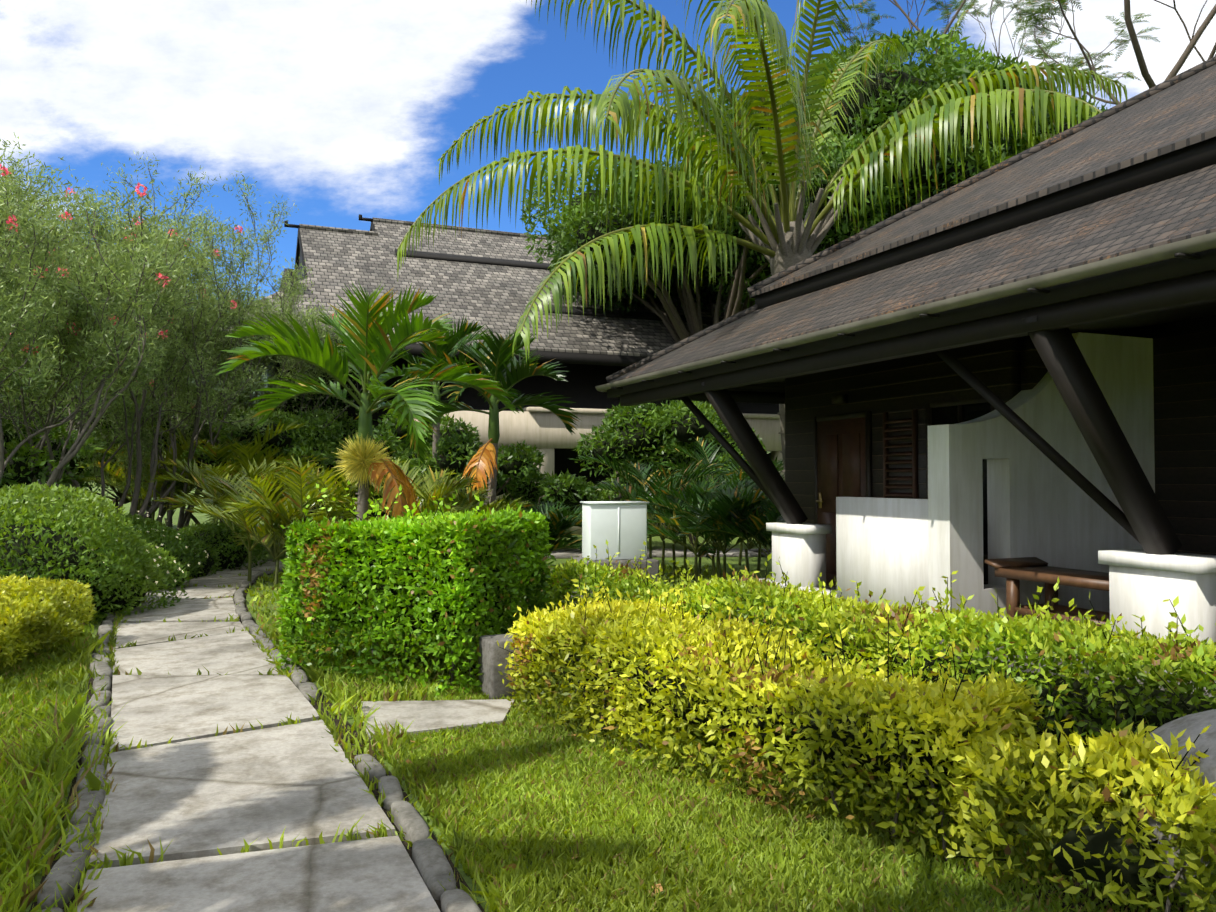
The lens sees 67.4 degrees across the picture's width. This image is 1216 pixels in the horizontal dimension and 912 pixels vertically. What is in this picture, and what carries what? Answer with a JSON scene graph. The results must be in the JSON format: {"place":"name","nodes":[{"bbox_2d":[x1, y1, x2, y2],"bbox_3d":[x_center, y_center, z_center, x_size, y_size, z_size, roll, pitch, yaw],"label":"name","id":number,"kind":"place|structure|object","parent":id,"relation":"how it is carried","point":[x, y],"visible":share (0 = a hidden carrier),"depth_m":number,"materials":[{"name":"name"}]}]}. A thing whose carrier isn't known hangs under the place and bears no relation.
{"place":"outdoors","nodes":[
{"label":"outdoors","id":0,"kind":"place"},
{"bbox_2d":[0,212,109,417],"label":"oleander tree leaves","id":1,"kind":"object","parent":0,"point":[43,279],"depth_m":16.47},
{"bbox_2d":[32,394,124,482],"bbox_3d":[-15.962,-0.130,25.656,6.865,4.614,4.805,-1,-1,21],"label":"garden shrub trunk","id":2,"kind":"object","parent":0,"point":[33,480],"depth_m":24.49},
{"bbox_2d":[3,205,236,492],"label":"oleander tree leaves","id":3,"kind":"object","parent":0,"point":[107,422],"depth_m":21.69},
{"bbox_2d":[3,244,266,480],"bbox_3d":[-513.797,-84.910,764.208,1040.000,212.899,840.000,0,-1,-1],"label":"distant hill","id":4,"kind":"structure","parent":0,"point":[215,388],"depth_m":605.18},
{"bbox_2d":[48,226,277,520],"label":"oleander tree leaves","id":5,"kind":"object","parent":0,"point":[190,434],"depth_m":22.70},
{"bbox_2d":[185,385,276,444],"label":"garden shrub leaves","id":6,"kind":"object","parent":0,"point":[216,417],"depth_m":25.74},
{"bbox_2d":[29,550,770,911],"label":"stone edging","id":7,"kind":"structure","parent":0,"point":[375,790],"depth_m":4.63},
{"bbox_2d":[77,550,757,911],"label":"path slabs","id":8,"kind":"structure","parent":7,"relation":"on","point":[203,795],"depth_m":4.53,"materials":[{"name":"stone"}]},
{"bbox_2d":[0,482,1073,911],"bbox_3d":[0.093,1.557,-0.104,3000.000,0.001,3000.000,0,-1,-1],"label":"ground","id":9,"kind":"structure","parent":0,"point":[656,544],"depth_m":9.67,"materials":[{"name":"brown soil"}]},
{"bbox_2d":[0,573,96,667],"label":"golden bush","id":10,"kind":"object","parent":9,"relation":"on","point":[23,608],"depth_m":7.66,"materials":[{"name":"plant"}]},
{"bbox_2d":[0,415,102,505],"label":"garden shrub leaves","id":11,"kind":"object","parent":9,"relation":"on","point":[23,450],"depth_m":14.07,"materials":[{"name":"plant"}]},
{"bbox_2d":[0,370,114,493],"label":"garden shrub leaves","id":12,"kind":"object","parent":9,"relation":"on","point":[86,484],"depth_m":20.23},
{"bbox_2d":[0,154,210,514],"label":"oleander tree leaves","id":13,"kind":"object","parent":9,"relation":"on","point":[5,213],"depth_m":12.29,"materials":[{"name":"plant"}]},
{"bbox_2d":[0,133,222,519],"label":"oleander tree leaves","id":14,"kind":"object","parent":9,"relation":"on","point":[49,362],"depth_m":13.88,"materials":[{"name":"plant"}]},
{"bbox_2d":[0,163,251,480],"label":"oleander tree leaves","id":15,"kind":"object","parent":9,"relation":"on","point":[82,240],"depth_m":15.78,"materials":[{"name":"plant"}]},
{"bbox_2d":[60,449,194,523],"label":"golden palm stems","id":16,"kind":"object","parent":9,"relation":"on","point":[139,506],"visible":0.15,"depth_m":20.67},
{"bbox_2d":[61,437,217,506],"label":"golden palm leaflets","id":17,"kind":"object","parent":16,"relation":"on","point":[169,456],"visible":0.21,"depth_m":20.09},
{"bbox_2d":[0,481,267,629],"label":"shrubs","id":18,"kind":"object","parent":9,"relation":"on","point":[89,519],"depth_m":10.00,"materials":[{"name":"plant"}]},
{"bbox_2d":[79,511,208,583],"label":"white flowers","id":19,"kind":"object","parent":18,"relation":"on","point":[158,565],"visible":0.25,"depth_m":12.37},
{"bbox_2d":[65,400,209,509],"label":"garden shrub leaves","id":20,"kind":"object","parent":9,"relation":"on","point":[119,443],"depth_m":23.08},
{"bbox_2d":[0,194,279,520],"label":"oleander tree leaves","id":21,"kind":"object","parent":9,"relation":"on","point":[179,364],"depth_m":17.98,"materials":[{"name":"plant"}]},
{"bbox_2d":[96,379,230,516],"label":"garden shrub leaves","id":22,"kind":"object","parent":9,"relation":"on","point":[166,418],"depth_m":24.49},
{"bbox_2d":[31,151,347,531],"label":"oleander tree leaves","id":23,"kind":"object","parent":9,"relation":"on","point":[201,260],"depth_m":19.13,"materials":[{"name":"plant"}]},
{"bbox_2d":[63,272,374,530],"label":"oleander tree leaves","id":24,"kind":"object","parent":9,"relation":"on","point":[144,442],"depth_m":19.88,"materials":[{"name":"plant"}]},
{"bbox_2d":[155,428,319,549],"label":"golden palm stems","id":25,"kind":"object","parent":9,"relation":"on","point":[250,462],"visible":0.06,"depth_m":19.16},
{"bbox_2d":[144,419,329,508],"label":"golden palm leaflets","id":26,"kind":"object","parent":25,"relation":"on","point":[238,453],"visible":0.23,"depth_m":19.11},
{"bbox_2d":[0,623,477,911],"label":"grass verge","id":27,"kind":"structure","parent":9,"relation":"on","point":[39,770],"depth_m":5.18,"materials":[{"name":"plant"}]},
{"bbox_2d":[155,465,336,565],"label":"golden palm stems","id":28,"kind":"object","parent":9,"relation":"on","point":[273,552],"visible":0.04,"depth_m":16.24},
{"bbox_2d":[144,457,354,523],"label":"golden palm leaflets","id":29,"kind":"object","parent":28,"relation":"on","point":[251,472],"visible":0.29,"depth_m":15.92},
{"bbox_2d":[177,406,369,496],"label":"garden shrub leaves","id":30,"kind":"object","parent":9,"relation":"on","point":[305,430],"depth_m":20.24,"materials":[{"name":"plant"}]},
{"bbox_2d":[163,463,396,585],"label":"golden palm stems","id":31,"kind":"object","parent":9,"relation":"on","point":[275,557],"visible":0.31,"depth_m":13.17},
{"bbox_2d":[153,452,405,548],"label":"golden palm leaflets","id":32,"kind":"object","parent":31,"relation":"on","point":[285,507],"visible":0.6,"depth_m":12.98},
{"bbox_2d":[245,385,408,459],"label":"garden shrub leaves","id":33,"kind":"object","parent":9,"relation":"on","point":[347,431],"depth_m":23.28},
{"bbox_2d":[285,432,403,512],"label":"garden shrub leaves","id":34,"kind":"object","parent":9,"relation":"on","point":[330,449],"depth_m":20.83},
{"bbox_2d":[233,298,505,520],"bbox_3d":[-2.840,-0.019,11.395,3.105,3.719,3.191,0,-1,-1],"label":"areca palm","id":35,"kind":"object","parent":9,"relation":"on","point":[366,412],"depth_m":11.18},
{"bbox_2d":[333,430,394,491],"bbox_3d":[-2.957,0.067,11.102,0.781,0.782,0.807,0,-1,-1],"label":"areca palm inflorescence","id":36,"kind":"object","parent":35,"relation":"attached to","point":[356,453],"visible":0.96,"depth_m":10.98,"materials":[{"name":"yellow plant"}]},
{"bbox_2d":[215,281,518,465],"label":"palm fronds","id":37,"kind":"object","parent":35,"relation":"attached to","point":[380,347],"visible":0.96,"depth_m":10.87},
{"bbox_2d":[368,456,420,517],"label":"dead palm fronds","id":38,"kind":"object","parent":35,"relation":"attached to","point":[407,490],"visible":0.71,"depth_m":10.91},
{"bbox_2d":[304,657,477,697],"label":"box hedge soil","id":39,"kind":"structure","parent":9,"relation":"on","point":[474,667],"depth_m":7.38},
{"bbox_2d":[3,563,793,683],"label":"lawn grass","id":40,"kind":"structure","parent":9,"relation":"on","point":[261,616],"depth_m":11.03,"materials":[{"name":"plant"}]},
{"bbox_2d":[322,402,483,511],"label":"garden shrub leaves","id":41,"kind":"object","parent":9,"relation":"on","point":[391,437],"depth_m":19.23,"materials":[{"name":"plant"}]},
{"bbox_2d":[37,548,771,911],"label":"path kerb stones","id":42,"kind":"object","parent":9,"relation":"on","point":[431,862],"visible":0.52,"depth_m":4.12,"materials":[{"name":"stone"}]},
{"bbox_2d":[64,568,397,911],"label":"grass in joints","id":43,"kind":"structure","parent":42,"relation":"on","point":[81,896],"depth_m":4.43,"materials":[{"name":"plant"}]},
{"bbox_2d":[272,501,556,696],"bbox_3d":[-1.561,1.071,7.307,2.061,1.435,1.393,-1,-2,28],"label":"box hedge","id":44,"kind":"object","parent":9,"relation":"on","point":[511,529],"depth_m":6.83,"materials":[{"name":"plant"}]},
{"bbox_2d":[303,488,480,619],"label":"box hedge shoots","id":45,"kind":"object","parent":44,"relation":"attached to","point":[387,511],"visible":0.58,"depth_m":7.39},
{"bbox_2d":[302,480,550,626],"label":"box hedge leaves","id":46,"kind":"object","parent":45,"relation":"attached to","point":[376,507],"visible":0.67,"depth_m":7.10,"materials":[{"name":"green plant"}]},
{"bbox_2d":[312,474,523,516],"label":"golden palm stems","id":47,"kind":"object","parent":9,"relation":"on","point":[417,496],"visible":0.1,"depth_m":12.83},
{"bbox_2d":[305,458,532,539],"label":"golden palm leaflets","id":48,"kind":"object","parent":47,"relation":"on","point":[465,501],"visible":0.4,"depth_m":12.96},
{"bbox_2d":[346,330,523,504],"bbox_3d":[-3.302,-0.309,17.581,3.527,4.574,3.148,0,-1,-1],"label":"areca palm","id":49,"kind":"object","parent":9,"relation":"on","point":[437,388],"depth_m":17.32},
{"bbox_2d":[337,315,530,428],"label":"palm fronds","id":50,"kind":"object","parent":49,"relation":"attached to","point":[451,339],"visible":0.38,"depth_m":17.18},
{"bbox_2d":[375,432,545,508],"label":"garden shrub leaves","id":51,"kind":"object","parent":9,"relation":"on","point":[537,457],"depth_m":17.53,"materials":[{"name":"plant"}]},
{"bbox_2d":[416,341,566,503],"bbox_3d":[-1.900,0.058,14.463,2.466,3.705,2.440,0,-1,-1],"label":"areca palm","id":52,"kind":"object","parent":9,"relation":"on","point":[493,425],"depth_m":14.40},
{"bbox_2d":[463,438,497,490],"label":"dead areca fronds","id":53,"kind":"object","parent":52,"relation":"attached to","point":[482,459],"visible":0.9,"depth_m":13.99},
{"bbox_2d":[399,325,581,454],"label":"palm fronds","id":54,"kind":"object","parent":52,"relation":"attached to","point":[488,357],"visible":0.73,"depth_m":14.19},
{"bbox_2d":[478,633,535,698],"bbox_3d":[-0.723,1.503,6.519,0.340,0.420,0.300,1,-2,-27],"label":"stone post","id":55,"kind":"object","parent":9,"relation":"on","point":[493,656],"depth_m":6.36,"materials":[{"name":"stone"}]},
{"bbox_2d":[267,249,778,534],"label":"dark hall walls","id":56,"kind":"structure","parent":9,"relation":"on","point":[579,388],"depth_m":26.14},
{"bbox_2d":[207,217,742,384],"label":"hall roof shingles","id":57,"kind":"object","parent":56,"relation":"on","point":[496,298],"visible":0.29,"depth_m":26.64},
{"bbox_2d":[198,214,722,381],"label":"roof trim","id":58,"kind":"structure","parent":57,"relation":"attached to","point":[572,358],"depth_m":27.09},
{"bbox_2d":[2,618,1067,893],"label":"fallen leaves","id":59,"kind":"object","parent":9,"relation":"on","point":[620,762],"visible":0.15,"depth_m":4.39,"materials":[{"name":"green plant"}]},
{"bbox_2d":[478,468,599,524],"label":"garden shrub leaves","id":60,"kind":"object","parent":9,"relation":"on","point":[547,482],"depth_m":18.07,"materials":[{"name":"plant"}]},
{"bbox_2d":[542,506,581,573],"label":"palm stems","id":61,"kind":"object","parent":9,"relation":"on","point":[560,537],"visible":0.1,"depth_m":13.58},
{"bbox_2d":[508,501,581,550],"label":"palm leaflets","id":62,"kind":"object","parent":61,"relation":"on","point":[564,524],"visible":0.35,"depth_m":13.66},
{"bbox_2d":[430,407,784,534],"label":"building wall","id":63,"kind":"structure","parent":9,"relation":"on","point":[546,431],"depth_m":24.30,"materials":[{"name":"paint"}]},
{"bbox_2d":[570,557,658,602],"bbox_3d":[0.075,1.521,10.900,0.950,0.590,0.600,0,-1,-15],"label":"service cabinet base","id":64,"kind":"object","parent":9,"relation":"on","point":[653,569],"visible":0.19,"depth_m":10.69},
{"bbox_2d":[580,501,648,560],"bbox_3d":[0.075,0.886,10.915,0.740,0.680,0.440,0,-1,-15],"label":"service cabinet","id":65,"kind":"object","parent":64,"relation":"on","point":[620,527],"visible":0.9,"depth_m":10.73,"materials":[{"name":"metal"}]},
{"bbox_2d":[559,471,672,532],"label":"garden shrub leaves","id":66,"kind":"object","parent":9,"relation":"on","point":[603,496],"depth_m":19.88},
{"bbox_2d":[577,460,744,578],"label":"palm stems","id":67,"kind":"object","parent":9,"relation":"on","point":[663,549],"visible":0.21,"depth_m":14.16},
{"bbox_2d":[570,450,765,534],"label":"palm leaflets","id":68,"kind":"object","parent":67,"relation":"on","point":[654,485],"visible":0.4,"depth_m":14.06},
{"bbox_2d":[635,277,701,308],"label":"broadleaf tree leaves","id":69,"kind":"object","parent":9,"relation":"on","point":[673,292],"depth_m":29.18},
{"bbox_2d":[573,400,771,549],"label":"garden shrub leaves","id":70,"kind":"object","parent":9,"relation":"on","point":[658,415],"depth_m":17.95,"materials":[{"name":"plant"}]},
{"bbox_2d":[520,89,839,482],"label":"broadleaf tree leaves","id":71,"kind":"object","parent":9,"relation":"on","point":[564,231],"depth_m":24.24,"materials":[{"name":"plant"}]},
{"bbox_2d":[645,490,763,582],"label":"palm stems","id":72,"kind":"object","parent":9,"relation":"on","point":[697,568],"visible":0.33,"depth_m":13.12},
{"bbox_2d":[626,477,776,559],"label":"palm leaflets","id":73,"kind":"object","parent":72,"relation":"attached to","point":[671,504],"visible":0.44,"depth_m":13.22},
{"bbox_2d":[664,487,782,579],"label":"palm stems","id":74,"kind":"object","parent":9,"relation":"on","point":[750,545],"visible":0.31,"depth_m":12.55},
{"bbox_2d":[655,479,784,548],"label":"palm leaflets","id":75,"kind":"object","parent":74,"relation":"on","point":[745,510],"visible":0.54,"depth_m":12.59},
{"bbox_2d":[667,440,780,572],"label":"palm stems","id":76,"kind":"object","parent":9,"relation":"on","point":[759,557],"visible":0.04,"depth_m":15.36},
{"bbox_2d":[656,437,784,509],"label":"palm leaflets","id":77,"kind":"object","parent":76,"relation":"on","point":[744,474],"visible":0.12,"depth_m":15.58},
{"bbox_2d":[397,0,1121,477],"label":"coconut palm","id":78,"kind":"object","parent":9,"relation":"on","point":[788,205],"depth_m":12.96,"materials":[{"name":"plant"}]},
{"bbox_2d":[397,0,1127,363],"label":"palm fronds","id":79,"kind":"object","parent":78,"relation":"attached to","point":[635,122],"visible":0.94,"depth_m":12.33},
{"bbox_2d":[343,671,1197,911],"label":"lawn grass","id":80,"kind":"structure","parent":9,"relation":"on","point":[676,826],"depth_m":3.88,"materials":[{"name":"plant"}]},
{"bbox_2d":[498,588,1053,869],"bbox_3d":[0.613,1.301,5.151,1.301,0.886,3.663,1,-2,-36],"label":"golden hedge row","id":81,"kind":"object","parent":9,"relation":"on","point":[992,704],"depth_m":4.38,"materials":[{"name":"plant"}]},
{"bbox_2d":[497,573,975,726],"bbox_3d":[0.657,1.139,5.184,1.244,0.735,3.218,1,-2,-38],"label":"hedge","id":82,"kind":"object","parent":81,"relation":"attached to","point":[761,644],"visible":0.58,"depth_m":4.77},
{"bbox_2d":[529,704,1038,870],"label":"hedge","id":83,"kind":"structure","parent":9,"relation":"on","point":[861,811],"depth_m":4.18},
{"bbox_2d":[545,556,1215,821],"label":"green hedge row","id":84,"kind":"object","parent":9,"relation":"on","point":[1125,651],"depth_m":4.60,"materials":[{"name":"plant"}]},
{"bbox_2d":[568,540,1215,739],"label":"green hedge shoots","id":85,"kind":"object","parent":84,"relation":"attached to","point":[910,609],"visible":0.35,"depth_m":5.15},
{"bbox_2d":[812,11,1080,137],"bbox_3d":[6.987,-4.193,22.078,8.720,12.682,8.006,0,-1,-1],"label":"tree","id":86,"kind":"object","parent":9,"relation":"on","point":[942,54],"depth_m":20.16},
{"bbox_2d":[765,10,1099,155],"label":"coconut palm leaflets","id":87,"kind":"object","parent":86,"relation":"attached to","point":[958,23],"depth_m":20.09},
{"bbox_2d":[727,578,1215,696],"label":"bungalow veranda floor","id":88,"kind":"structure","parent":9,"relation":"on","point":[995,658],"depth_m":6.85,"materials":[{"name":"stone"}]},
{"bbox_2d":[984,557,1109,629],"bbox_3d":[3.641,1.131,6.974,0.560,0.585,1.430,1,-1,-22],"label":"veranda bench","id":89,"kind":"object","parent":88,"relation":"on","point":[1013,571],"visible":0.35,"depth_m":7.26,"materials":[{"name":"wood"}]},
{"bbox_2d":[983,876,1182,911],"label":"hedge row soil","id":90,"kind":"structure","parent":9,"relation":"on","point":[1084,892],"depth_m":3.37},
{"bbox_2d":[937,712,1215,911],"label":"golden hedge row","id":91,"kind":"object","parent":90,"relation":"on","point":[1133,770],"depth_m":3.22,"materials":[{"name":"plant"}]},
{"bbox_2d":[946,684,1209,877],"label":"shrub leaves","id":92,"kind":"object","parent":91,"relation":"attached to","point":[969,849],"visible":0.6,"depth_m":3.27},
{"bbox_2d":[956,691,1208,860],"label":"shrub branches","id":93,"kind":"object","parent":91,"relation":"attached to","point":[1172,774],"visible":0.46,"depth_m":3.31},
{"bbox_2d":[1012,0,1215,104],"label":"flame tree","id":94,"kind":"object","parent":9,"relation":"on","point":[1147,77],"depth_m":19.42,"materials":[{"name":"plant"}]},
{"bbox_2d":[817,0,1159,98],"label":"flame tree leaves","id":95,"kind":"object","parent":94,"relation":"attached to","point":[978,10],"depth_m":25.74,"materials":[{"name":"plant"}]},
{"bbox_2d":[812,0,1154,97],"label":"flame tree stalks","id":96,"kind":"object","parent":95,"relation":"attached to","point":[985,15],"visible":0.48,"depth_m":25.75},
{"bbox_2d":[1019,0,1079,58],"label":"tree leaves","id":97,"kind":"object","parent":94,"relation":"attached to","point":[1037,27],"visible":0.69,"depth_m":21.07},
{"bbox_2d":[1129,709,1215,902],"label":"boulder","id":98,"kind":"object","parent":9,"relation":"on","point":[1195,724],"visible":0.19,"depth_m":3.46,"materials":[{"name":"stone"}]},
{"bbox_2d":[0,0,1215,303],"label":"sky","id":99,"kind":"structure","parent":0,"point":[342,110],"materials":[{"name":"blue"}]},
{"bbox_2d":[687,26,1107,277],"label":"broadleaf tree leaves","id":100,"kind":"object","parent":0,"point":[951,68],"depth_m":18.38,"materials":[{"name":"plant"}]},
{"bbox_2d":[773,78,1038,254],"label":"broadleaf tree leaves","id":101,"kind":"object","parent":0,"point":[844,226],"depth_m":17.99,"materials":[{"name":"plant"}]},
{"bbox_2d":[606,54,1215,392],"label":"bungalow roof shingles","id":102,"kind":"object","parent":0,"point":[1176,112],"visible":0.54,"depth_m":7.55,"materials":[{"name":"wood"}]},
{"bbox_2d":[614,270,1215,396],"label":"bungalow soffit","id":103,"kind":"structure","parent":102,"relation":"attached to","point":[1120,327],"depth_m":7.70,"materials":[{"name":"wood"}]},
{"bbox_2d":[607,136,1215,403],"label":"roof fascia","id":104,"kind":"structure","parent":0,"point":[1192,157],"depth_m":6.82,"materials":[{"name":"wood"}]},
{"bbox_2d":[595,232,1215,391],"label":"roof gutter","id":105,"kind":"object","parent":104,"relation":"attached to","point":[1165,251],"visible":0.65,"depth_m":5.74,"materials":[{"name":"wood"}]},
{"bbox_2d":[932,402,990,554],"bbox_3d":[3.372,0.213,8.687,0.017,1.400,0.780,1,-1,-22],"label":"bungalow window glass","id":106,"kind":"object","parent":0,"point":[944,415],"visible":0.14,"depth_m":8.55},
{"bbox_2d":[759,315,1215,673],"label":"bungalow walls","id":107,"kind":"structure","parent":0,"point":[1041,505],"depth_m":8.15,"materials":[{"name":"paint"}]},
{"bbox_2d":[817,409,917,587],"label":"door","id":108,"kind":"structure","parent":107,"relation":"in","point":[841,464],"depth_m":10.25,"materials":[{"name":"wood"}]},
{"bbox_2d":[816,493,823,507],"bbox_3d":[2.482,0.520,10.655,0.066,0.180,0.150,1,-1,-22],"label":"door handle","id":109,"kind":"object","parent":108,"relation":"attached to","point":[819,501],"visible":0.94,"depth_m":10.70,"materials":[{"name":"gold metal"}]},
{"bbox_2d":[813,394,998,559],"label":"bungalow frames","id":110,"kind":"structure","parent":107,"relation":"attached to","point":[841,399],"depth_m":9.93,"materials":[{"name":"wood"}]},
{"bbox_2d":[620,270,1215,554],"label":"roof support beams","id":111,"kind":"structure","parent":107,"relation":"attached to","point":[1143,521],"depth_m":5.88,"materials":[{"name":"wood"}]}
]}

